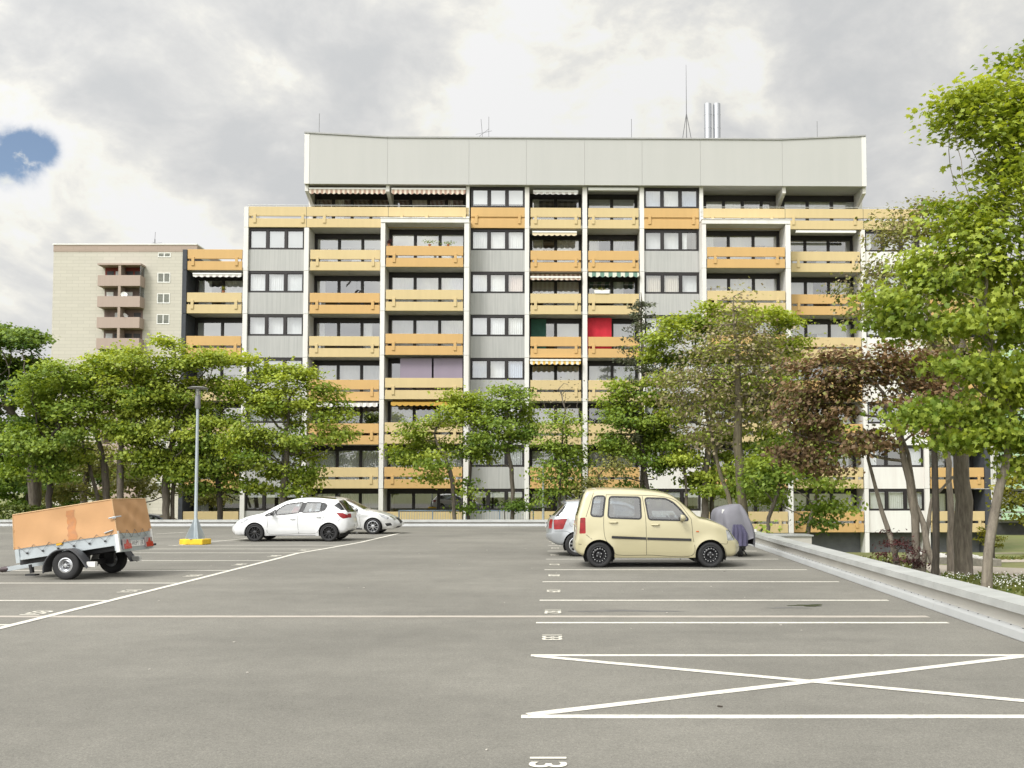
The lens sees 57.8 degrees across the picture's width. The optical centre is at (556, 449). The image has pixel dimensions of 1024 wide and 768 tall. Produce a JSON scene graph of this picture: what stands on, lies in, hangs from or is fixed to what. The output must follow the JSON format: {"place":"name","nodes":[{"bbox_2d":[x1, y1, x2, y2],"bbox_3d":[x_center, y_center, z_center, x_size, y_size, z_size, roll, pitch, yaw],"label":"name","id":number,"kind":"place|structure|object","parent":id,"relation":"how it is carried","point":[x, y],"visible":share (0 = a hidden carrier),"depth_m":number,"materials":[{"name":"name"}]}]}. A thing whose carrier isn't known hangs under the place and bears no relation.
{"place":"outdoors","nodes":[
{"label":"outdoors","id":0,"kind":"place"},
{"bbox_2d":[51,232,221,519],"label":"apartment tower","id":1,"kind":"structure","parent":0,"point":[91,305],"depth_m":122.96,"materials":[{"name":"white concrete"}]},
{"bbox_2d":[0,526,1023,767],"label":"parking deck","id":2,"kind":"structure","parent":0,"point":[304,692],"depth_m":8.68,"materials":[{"name":"concrete"}]},
{"bbox_2d":[0,498,155,579],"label":"box trailer","id":3,"kind":"object","parent":2,"relation":"on","point":[67,542],"visible":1,"depth_m":17.22,"materials":[{"name":"fabric"}]},
{"bbox_2d":[179,386,210,544],"bbox_3d":[-11.045,0.474,28.393,0.760,4.849,0.624,0,-3,9],"label":"street lamp","id":4,"kind":"object","parent":2,"relation":"on","point":[195,535],"visible":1,"depth_m":28.33,"materials":[{"name":"grey metal"}]},
{"bbox_2d":[232,496,357,541],"bbox_3d":[-8.668,2.212,30.703,4.065,1.585,2.041,0,-3,0],"label":"parked car","id":5,"kind":"object","parent":2,"relation":"on","point":[334,518],"visible":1,"depth_m":29.91,"materials":[{"name":"white paint"},{"name":"glass"},{"name":"rubber"}]},
{"bbox_2d":[291,496,403,533],"bbox_3d":[-8.091,2.526,35.819,4.299,1.423,1.998,0,-3,0],"label":"parked car","id":6,"kind":"object","parent":2,"relation":"on","point":[371,521],"visible":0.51,"depth_m":35.07,"materials":[{"name":"metal"}]},
{"bbox_2d":[0,615,927,616],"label":"joint marking","id":7,"kind":"object","parent":2,"relation":"on","point":[461,616],"visible":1,"depth_m":11.93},
{"bbox_2d":[0,532,1023,717],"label":"road markings","id":8,"kind":"object","parent":2,"relation":"on","point":[540,714],"visible":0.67,"depth_m":8.42,"materials":[{"name":"paint"}]},
{"bbox_2d":[545,498,653,555],"bbox_3d":[1.682,1.972,23.809,3.952,1.440,1.958,0,-3,0],"label":"parked car","id":9,"kind":"object","parent":2,"relation":"on","point":[560,525],"visible":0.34,"depth_m":23.13,"materials":[{"name":"metal"}]},
{"bbox_2d":[573,487,738,567],"bbox_3d":[2.165,1.686,20.451,3.638,1.706,2.034,0,-3,0],"label":"parked car","id":10,"kind":"object","parent":2,"relation":"on","point":[603,537],"visible":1,"depth_m":19.66,"materials":[{"name":"metal"}]},
{"bbox_2d":[711,504,756,556],"bbox_3d":[4.461,2.025,23.425,1.057,1.308,1.532,0,-3,0],"label":"covered scooter","id":11,"kind":"object","parent":2,"relation":"on","point":[734,519],"visible":0.69,"depth_m":22.86,"materials":[{"name":"white fabric"}]},
{"bbox_2d":[0,493,1023,592],"bbox_3d":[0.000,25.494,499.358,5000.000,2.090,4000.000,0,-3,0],"label":"ground","id":12,"kind":"structure","parent":0,"point":[1013,545],"depth_m":58.23,"materials":[{"name":"green plant"}]},
{"bbox_2d":[0,504,62,519],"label":"hedge","id":13,"kind":"object","parent":12,"relation":"on","point":[17,509],"visible":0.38,"depth_m":46.47,"materials":[{"name":"green plant"}]},
{"bbox_2d":[0,322,74,510],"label":"broadleaf tree","id":14,"kind":"object","parent":12,"relation":"on","point":[22,339],"visible":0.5,"depth_m":46.66,"materials":[{"name":"green plant"}]},
{"bbox_2d":[0,453,82,511],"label":"broadleaf tree","id":15,"kind":"object","parent":12,"relation":"on","point":[14,498],"visible":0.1,"depth_m":71.71,"materials":[{"name":"green plant"}]},
{"bbox_2d":[0,355,112,508],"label":"broadleaf tree","id":16,"kind":"object","parent":12,"relation":"on","point":[43,449],"visible":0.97,"depth_m":43.91,"materials":[{"name":"green plant"}]},
{"bbox_2d":[16,350,158,500],"bbox_3d":[-23.139,0.289,45.741,6.613,10.268,4.712,0,-3,0],"label":"broadleaf tree","id":17,"kind":"object","parent":12,"relation":"on","point":[81,457],"visible":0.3,"depth_m":45.48,"materials":[{"name":"green plant"}]},
{"bbox_2d":[42,437,135,503],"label":"broadleaf tree","id":18,"kind":"object","parent":12,"relation":"on","point":[95,470],"visible":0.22,"depth_m":53.85,"materials":[{"name":"green plant"}]},
{"bbox_2d":[74,340,188,498],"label":"broadleaf tree","id":19,"kind":"object","parent":12,"relation":"on","point":[122,430],"visible":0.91,"depth_m":44.28,"materials":[{"name":"green plant"}]},
{"bbox_2d":[42,472,233,507],"bbox_3d":[-22.493,3.413,49.269,10.684,4.627,3.888,0,-3,0],"label":"shrub","id":20,"kind":"object","parent":12,"relation":"on","point":[143,484],"visible":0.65,"depth_m":49.07,"materials":[{"name":"green plant"}]},
{"bbox_2d":[111,332,241,519],"bbox_3d":[-18.251,-0.178,45.269,6.424,11.121,5.521,0,-3,0],"label":"broadleaf tree","id":21,"kind":"object","parent":12,"relation":"on","point":[172,473],"visible":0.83,"depth_m":44.92,"materials":[{"name":"green plant"}]},
{"bbox_2d":[163,384,259,519],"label":"broadleaf tree","id":22,"kind":"object","parent":12,"relation":"on","point":[219,476],"visible":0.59,"depth_m":45.54,"materials":[{"name":"green plant"}]},
{"bbox_2d":[202,348,370,512],"bbox_3d":[-13.086,0.148,45.053,7.893,10.410,5.332,0,-3,0],"label":"broadleaf tree","id":23,"kind":"object","parent":12,"relation":"on","point":[305,477],"visible":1,"depth_m":44.69,"materials":[{"name":"green plant"}]},
{"bbox_2d":[377,385,491,519],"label":"broadleaf tree","id":24,"kind":"object","parent":12,"relation":"on","point":[428,453],"visible":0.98,"depth_m":46.32,"materials":[{"name":"green plant"}]},
{"bbox_2d":[433,389,505,519],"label":"broadleaf tree","id":25,"kind":"object","parent":12,"relation":"on","point":[473,454],"visible":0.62,"depth_m":46.60,"materials":[{"name":"green plant"}]},
{"bbox_2d":[454,379,554,519],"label":"broadleaf tree","id":26,"kind":"object","parent":12,"relation":"on","point":[510,435],"visible":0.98,"depth_m":46.10,"materials":[{"name":"green plant"}]},
{"bbox_2d":[491,498,537,519],"bbox_3d":[-1.947,3.907,46.072,2.145,3.060,2.328,2,-3,-35],"label":"shrub","id":27,"kind":"object","parent":12,"relation":"on","point":[517,505],"visible":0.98,"depth_m":45.83,"materials":[{"name":"green plant"}]},
{"bbox_2d":[512,393,604,508],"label":"broadleaf tree","id":28,"kind":"object","parent":12,"relation":"on","point":[561,451],"visible":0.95,"depth_m":44.91,"materials":[{"name":"green plant"}]},
{"bbox_2d":[561,452,652,513],"bbox_3d":[2.354,2.643,44.609,4.611,5.318,3.262,0,-3,0],"label":"shrub","id":29,"kind":"object","parent":12,"relation":"on","point":[591,484],"visible":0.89,"depth_m":44.53,"materials":[{"name":"green plant"}]},
{"bbox_2d":[586,376,691,514],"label":"broadleaf tree","id":30,"kind":"object","parent":12,"relation":"on","point":[612,443],"visible":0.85,"depth_m":45.39,"materials":[{"name":"green plant"}]},
{"bbox_2d":[603,295,686,487],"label":"conifer tree","id":31,"kind":"object","parent":12,"relation":"on","point":[641,326],"visible":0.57,"depth_m":46.92,"materials":[{"name":"green plant"}]},
{"bbox_2d":[622,295,826,518],"bbox_3d":[8.249,-1.113,46.299,10.008,13.112,6.175,0,-3,0],"label":"broadleaf tree","id":32,"kind":"object","parent":12,"relation":"on","point":[705,480],"visible":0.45,"depth_m":45.80,"materials":[{"name":"green plant"}]},
{"bbox_2d":[637,276,822,516],"bbox_3d":[5.858,-0.737,31.287,6.486,9.674,4.051,0,-3,0],"label":"broadleaf tree","id":33,"kind":"object","parent":12,"relation":"on","point":[738,397],"visible":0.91,"depth_m":30.93,"materials":[{"name":"green plant"}]},
{"bbox_2d":[715,448,827,532],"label":"broadleaf tree","id":34,"kind":"object","parent":12,"relation":"on","point":[769,480],"visible":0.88,"depth_m":29.84,"materials":[{"name":"green plant"}]},
{"bbox_2d":[726,418,868,535],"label":"broadleaf tree","id":35,"kind":"object","parent":12,"relation":"on","point":[816,510],"visible":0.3,"depth_m":31.74,"materials":[{"name":"green plant"}]},
{"bbox_2d":[752,337,969,575],"bbox_3d":[8.784,0.195,25.975,6.645,7.049,3.398,0,-3,0],"label":"copper tree","id":36,"kind":"object","parent":12,"relation":"on","point":[827,419],"visible":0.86,"depth_m":25.89,"materials":[{"name":"brown leaf"},{"name":"olive leaf"},{"name":"grey-brown bark"}]},
{"bbox_2d":[807,188,977,570],"bbox_3d":[11.398,-2.214,30.373,6.252,12.455,3.399,0,-3,0],"label":"broadleaf tree","id":37,"kind":"object","parent":12,"relation":"on","point":[899,226],"visible":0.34,"depth_m":30.04,"materials":[{"name":"green plant"}]},
{"bbox_2d":[870,528,930,568],"bbox_3d":[9.480,2.873,25.565,1.600,1.471,1.382,-2,-3,37],"label":"shrub","id":38,"kind":"object","parent":12,"relation":"on","point":[907,559],"visible":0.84,"depth_m":25.45,"materials":[{"name":"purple plant"}]},
{"bbox_2d":[833,38,1023,588],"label":"maple tree","id":39,"kind":"object","parent":12,"relation":"on","point":[995,426],"visible":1,"depth_m":19.89,"materials":[{"name":"green plant"}]},
{"bbox_2d":[876,380,984,574],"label":"broadleaf tree","id":40,"kind":"object","parent":12,"relation":"on","point":[935,528],"visible":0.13,"depth_m":25.10,"materials":[{"name":"green plant"}]},
{"bbox_2d":[860,554,1023,595],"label":"lawn grass","id":41,"kind":"structure","parent":12,"relation":"on","point":[1019,588],"depth_m":24.30,"materials":[{"name":"green plant"}]},
{"bbox_2d":[882,289,1010,575],"bbox_3d":[11.821,-0.622,27.761,4.479,8.859,2.708,1,-3,-11],"label":"old tree","id":42,"kind":"object","parent":12,"relation":"on","point":[962,536],"visible":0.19,"depth_m":27.34,"materials":[{"name":"grey plant"}]},
{"bbox_2d":[979,453,1023,525],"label":"broadleaf tree","id":43,"kind":"object","parent":12,"relation":"on","point":[1018,500],"visible":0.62,"depth_m":51.69,"materials":[{"name":"green plant"}]},
{"bbox_2d":[988,339,1023,534],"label":"neighbour block","id":44,"kind":"structure","parent":12,"relation":"on","point":[1004,527],"depth_m":82.77,"materials":[{"name":"white paint"}]},
{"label":"deck wall","id":45,"kind":"structure","parent":12,"relation":"on","visible":0},
{"bbox_2d":[0,520,547,525],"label":"deck edge wall","id":46,"kind":"structure","parent":45,"relation":"on","point":[406,522],"depth_m":43.03,"materials":[{"name":"concrete"}]},
{"bbox_2d":[710,519,1023,641],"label":"deck edge wall","id":47,"kind":"structure","parent":45,"relation":"on","point":[997,611],"depth_m":13.37,"materials":[{"name":"concrete"}]},
{"bbox_2d":[0,0,1023,453],"label":"sky","id":48,"kind":"structure","parent":0,"point":[122,121],"materials":[{"name":"white"}]},
{"bbox_2d":[178,88,990,552],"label":"apartment block","id":49,"kind":"structure","parent":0,"point":[544,236],"depth_m":58.65,"materials":[{"name":"paint"}]},
{"bbox_2d":[194,360,241,397],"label":"window","id":50,"kind":"structure","parent":49,"relation":"in","point":[235,371],"depth_m":59.55,"materials":[{"name":"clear glass"}]},
{"bbox_2d":[195,318,241,351],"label":"window","id":51,"kind":"structure","parent":49,"relation":"in","point":[203,326],"depth_m":59.64,"materials":[{"name":"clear glass"}]},
{"bbox_2d":[195,276,242,310],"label":"window","id":52,"kind":"structure","parent":49,"relation":"in","point":[203,284],"depth_m":59.86,"materials":[{"name":"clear glass"}]},
{"bbox_2d":[247,358,302,377],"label":"window","id":53,"kind":"structure","parent":49,"relation":"in","point":[273,361],"depth_m":58.24,"materials":[{"name":"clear glass"}]},
{"bbox_2d":[248,314,302,335],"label":"window","id":54,"kind":"structure","parent":49,"relation":"in","point":[261,324],"depth_m":58.63,"materials":[{"name":"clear glass"}]},
{"bbox_2d":[248,271,303,292],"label":"window","id":55,"kind":"structure","parent":49,"relation":"in","point":[258,281],"depth_m":58.62,"materials":[{"name":"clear glass"}]},
{"bbox_2d":[249,228,303,249],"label":"window","id":56,"kind":"structure","parent":49,"relation":"in","point":[259,238],"depth_m":58.63,"materials":[{"name":"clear glass"}]},
{"bbox_2d":[312,446,378,484],"bbox_3d":[-13.328,1.032,59.410,4.666,2.530,0.225,0,-3,-1],"label":"window","id":57,"kind":"structure","parent":49,"relation":"in","point":[347,456],"depth_m":59.48,"materials":[{"name":"grey glass"}]},
{"bbox_2d":[312,489,378,509],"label":"window","id":58,"kind":"structure","parent":49,"relation":"in","point":[368,498],"depth_m":59.36,"materials":[{"name":"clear glass"}]},
{"bbox_2d":[313,361,379,391],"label":"window","id":59,"kind":"structure","parent":49,"relation":"in","point":[343,370],"depth_m":59.87,"materials":[{"name":"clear glass"}]},
{"bbox_2d":[314,276,379,304],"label":"window","id":60,"kind":"structure","parent":49,"relation":"in","point":[319,281],"depth_m":59.84,"materials":[{"name":"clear glass"}]},
{"bbox_2d":[314,318,379,347],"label":"window","id":61,"kind":"structure","parent":49,"relation":"in","point":[319,323],"depth_m":59.73,"materials":[{"name":"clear glass"}]},
{"bbox_2d":[315,234,380,261],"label":"window","id":62,"kind":"structure","parent":49,"relation":"in","point":[330,241],"depth_m":60.01,"materials":[{"name":"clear glass"}]},
{"bbox_2d":[313,194,389,218],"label":"window","id":63,"kind":"structure","parent":49,"relation":"in","point":[337,199],"depth_m":60.20,"materials":[{"name":"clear glass"}]},
{"bbox_2d":[387,445,462,480],"bbox_3d":[-8.234,0.990,58.481,4.871,2.530,0.223,0,-3,-1],"label":"window","id":64,"kind":"structure","parent":49,"relation":"in","point":[459,463],"depth_m":58.53,"materials":[{"name":"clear glass"}]},
{"bbox_2d":[387,489,462,519],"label":"window","id":65,"kind":"structure","parent":49,"relation":"in","point":[389,491],"depth_m":58.29,"materials":[{"name":"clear glass"}]},
{"bbox_2d":[388,402,462,437],"bbox_3d":[-8.234,-1.755,58.606,4.871,2.530,0.223,0,-3,-1],"label":"window","id":66,"kind":"structure","parent":49,"relation":"in","point":[395,413],"depth_m":58.67,"materials":[{"name":"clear glass"}]},
{"bbox_2d":[388,359,463,393],"bbox_3d":[-8.233,-4.502,58.669,4.871,2.530,0.100,0,-3,-1],"label":"window","id":67,"kind":"structure","parent":49,"relation":"in","point":[393,364],"depth_m":58.67,"materials":[{"name":"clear glass"}]},
{"bbox_2d":[389,230,463,263],"bbox_3d":[-8.235,-12.738,59.165,4.871,2.546,0.344,0,-3,-1],"label":"window","id":68,"kind":"structure","parent":49,"relation":"in","point":[399,237],"depth_m":59.08,"materials":[{"name":"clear glass"}]},
{"bbox_2d":[389,273,463,307],"bbox_3d":[-8.235,-9.986,59.041,4.871,2.530,0.345,0,-3,-1],"label":"window","id":69,"kind":"structure","parent":49,"relation":"in","point":[397,281],"depth_m":59.06,"materials":[{"name":"white glass"}]},
{"bbox_2d":[389,315,463,351],"bbox_3d":[-8.235,-7.241,58.916,4.871,2.530,0.344,0,-3,-1],"label":"window","id":70,"kind":"structure","parent":49,"relation":"in","point":[398,324],"depth_m":58.95,"materials":[{"name":"white glass"}]},
{"bbox_2d":[394,194,465,206],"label":"window","id":71,"kind":"structure","parent":49,"relation":"in","point":[414,199],"depth_m":60.27,"materials":[{"name":"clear glass"}]},
{"bbox_2d":[470,489,523,509],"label":"window","id":72,"kind":"structure","parent":49,"relation":"in","point":[505,493],"depth_m":58.06,"materials":[{"name":"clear glass"}]},
{"bbox_2d":[470,358,524,379],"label":"window","id":73,"kind":"structure","parent":49,"relation":"in","point":[480,368],"depth_m":58.56,"materials":[{"name":"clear glass"}]},
{"bbox_2d":[471,187,524,207],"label":"window","id":74,"kind":"structure","parent":49,"relation":"in","point":[479,195],"depth_m":58.95,"materials":[{"name":"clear glass"}]},
{"bbox_2d":[471,229,524,249],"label":"window","id":75,"kind":"structure","parent":49,"relation":"in","point":[481,239],"depth_m":58.93,"materials":[{"name":"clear glass"}]},
{"bbox_2d":[471,272,524,292],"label":"window","id":76,"kind":"structure","parent":49,"relation":"in","point":[481,282],"depth_m":58.80,"materials":[{"name":"white glass"}]},
{"bbox_2d":[471,315,524,335],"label":"window","id":77,"kind":"structure","parent":49,"relation":"in","point":[481,325],"depth_m":58.69,"materials":[{"name":"white glass"}]},
{"bbox_2d":[472,445,523,466],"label":"window","id":78,"kind":"structure","parent":49,"relation":"in","point":[517,459],"depth_m":58.32,"materials":[{"name":"grey glass"}]},
{"bbox_2d":[530,194,580,225],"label":"window","id":79,"kind":"structure","parent":49,"relation":"in","point":[534,198],"depth_m":60.28,"materials":[{"name":"black glass"}]},
{"bbox_2d":[530,235,580,267],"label":"window","id":80,"kind":"structure","parent":49,"relation":"in","point":[561,243],"depth_m":60.27,"materials":[{"name":"grey glass"}]},
{"bbox_2d":[530,279,580,305],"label":"window","id":81,"kind":"structure","parent":49,"relation":"in","point":[552,286],"depth_m":60.09,"materials":[{"name":"grey glass"}]},
{"bbox_2d":[530,319,580,348],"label":"window","id":82,"kind":"structure","parent":49,"relation":"in","point":[562,327],"depth_m":59.93,"materials":[{"name":"grey glass"}]},
{"bbox_2d":[530,361,581,397],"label":"window","id":83,"kind":"structure","parent":49,"relation":"in","point":[537,372],"depth_m":60.08,"materials":[{"name":"grey glass"}]},
{"bbox_2d":[530,403,581,441],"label":"window","id":84,"kind":"structure","parent":49,"relation":"in","point":[549,405],"depth_m":59.77,"materials":[{"name":"grey glass"}]},
{"bbox_2d":[530,446,581,479],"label":"window","id":85,"kind":"structure","parent":49,"relation":"in","point":[534,455],"depth_m":59.67,"materials":[{"name":"grey glass"}]},
{"bbox_2d":[587,194,636,225],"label":"window","id":86,"kind":"structure","parent":49,"relation":"in","point":[593,201],"depth_m":60.36,"materials":[{"name":"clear glass"}]},
{"bbox_2d":[587,235,636,268],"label":"window","id":87,"kind":"structure","parent":49,"relation":"in","point":[617,242],"depth_m":60.31,"materials":[{"name":"grey glass"}]},
{"bbox_2d":[587,277,636,311],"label":"window","id":88,"kind":"structure","parent":49,"relation":"in","point":[616,283],"depth_m":60.09,"materials":[{"name":"grey glass"}]},
{"bbox_2d":[587,361,637,397],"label":"window","id":89,"kind":"structure","parent":49,"relation":"in","point":[602,370],"depth_m":60.01,"materials":[{"name":"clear glass"}]},
{"bbox_2d":[587,446,637,479],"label":"window","id":90,"kind":"structure","parent":49,"relation":"in","point":[596,454],"depth_m":59.73,"materials":[{"name":"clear glass"}]},
{"bbox_2d":[612,319,637,348],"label":"window","id":91,"kind":"structure","parent":49,"relation":"in","point":[617,324],"depth_m":60.26,"materials":[{"name":"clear glass"}]},
{"bbox_2d":[644,188,697,207],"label":"window","id":92,"kind":"structure","parent":49,"relation":"in","point":[653,197],"depth_m":59.21,"materials":[{"name":"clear glass"}]},
{"bbox_2d":[644,230,698,250],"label":"window","id":93,"kind":"structure","parent":49,"relation":"in","point":[654,240],"depth_m":59.10,"materials":[{"name":"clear glass"}]},
{"bbox_2d":[644,272,698,293],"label":"window","id":94,"kind":"structure","parent":49,"relation":"in","point":[654,282],"depth_m":58.96,"materials":[{"name":"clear glass"}]},
{"bbox_2d":[651,489,700,510],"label":"window","id":95,"kind":"structure","parent":49,"relation":"in","point":[680,493],"depth_m":58.20,"materials":[{"name":"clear glass"}]},
{"bbox_2d":[703,195,780,218],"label":"window","id":96,"kind":"structure","parent":49,"relation":"in","point":[736,199],"depth_m":60.57,"materials":[{"name":"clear glass"}]},
{"bbox_2d":[706,231,778,264],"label":"window","id":97,"kind":"structure","parent":49,"relation":"in","point":[758,238],"depth_m":59.39,"materials":[{"name":"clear glass"}]},
{"bbox_2d":[706,274,779,302],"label":"window","id":98,"kind":"structure","parent":49,"relation":"in","point":[712,280],"depth_m":59.25,"materials":[{"name":"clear glass"}]},
{"bbox_2d":[708,489,781,523],"bbox_3d":[11.775,3.747,58.636,4.942,2.530,0.224,0,-3,-1],"label":"window","id":99,"kind":"structure","parent":49,"relation":"in","point":[717,502],"depth_m":58.72,"materials":[{"name":"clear glass"}]},
{"bbox_2d":[782,196,857,220],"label":"window","id":100,"kind":"structure","parent":49,"relation":"in","point":[788,201],"depth_m":60.67,"materials":[{"name":"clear glass"}]},
{"bbox_2d":[790,236,852,262],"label":"window","id":101,"kind":"structure","parent":49,"relation":"in","point":[798,243],"depth_m":60.42,"materials":[{"name":"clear glass"}]},
{"bbox_2d":[791,278,852,305],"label":"window","id":102,"kind":"structure","parent":49,"relation":"in","point":[798,285],"depth_m":60.31,"materials":[{"name":"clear glass"}]},
{"bbox_2d":[792,319,853,348],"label":"window","id":103,"kind":"structure","parent":49,"relation":"in","point":[834,330],"depth_m":60.20,"materials":[{"name":"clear glass"}]},
{"bbox_2d":[793,489,856,522],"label":"window","id":104,"kind":"structure","parent":49,"relation":"in","point":[842,495],"depth_m":59.77,"materials":[{"name":"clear glass"}]},
{"bbox_2d":[865,230,919,251],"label":"window","id":105,"kind":"structure","parent":49,"relation":"in","point":[869,232],"depth_m":59.16,"materials":[{"name":"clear glass"}]},
{"bbox_2d":[869,445,923,466],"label":"window","id":106,"kind":"structure","parent":49,"relation":"in","point":[915,456],"depth_m":58.66,"materials":[{"name":"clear glass"}]},
{"bbox_2d":[869,489,923,510],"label":"window","id":107,"kind":"structure","parent":49,"relation":"in","point":[891,499],"depth_m":58.52,"materials":[{"name":"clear glass"}]},
{"bbox_2d":[926,564,1023,577],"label":"path","id":108,"kind":"structure","parent":0,"point":[996,570],"depth_m":30.51,"materials":[{"name":"beige concrete"}]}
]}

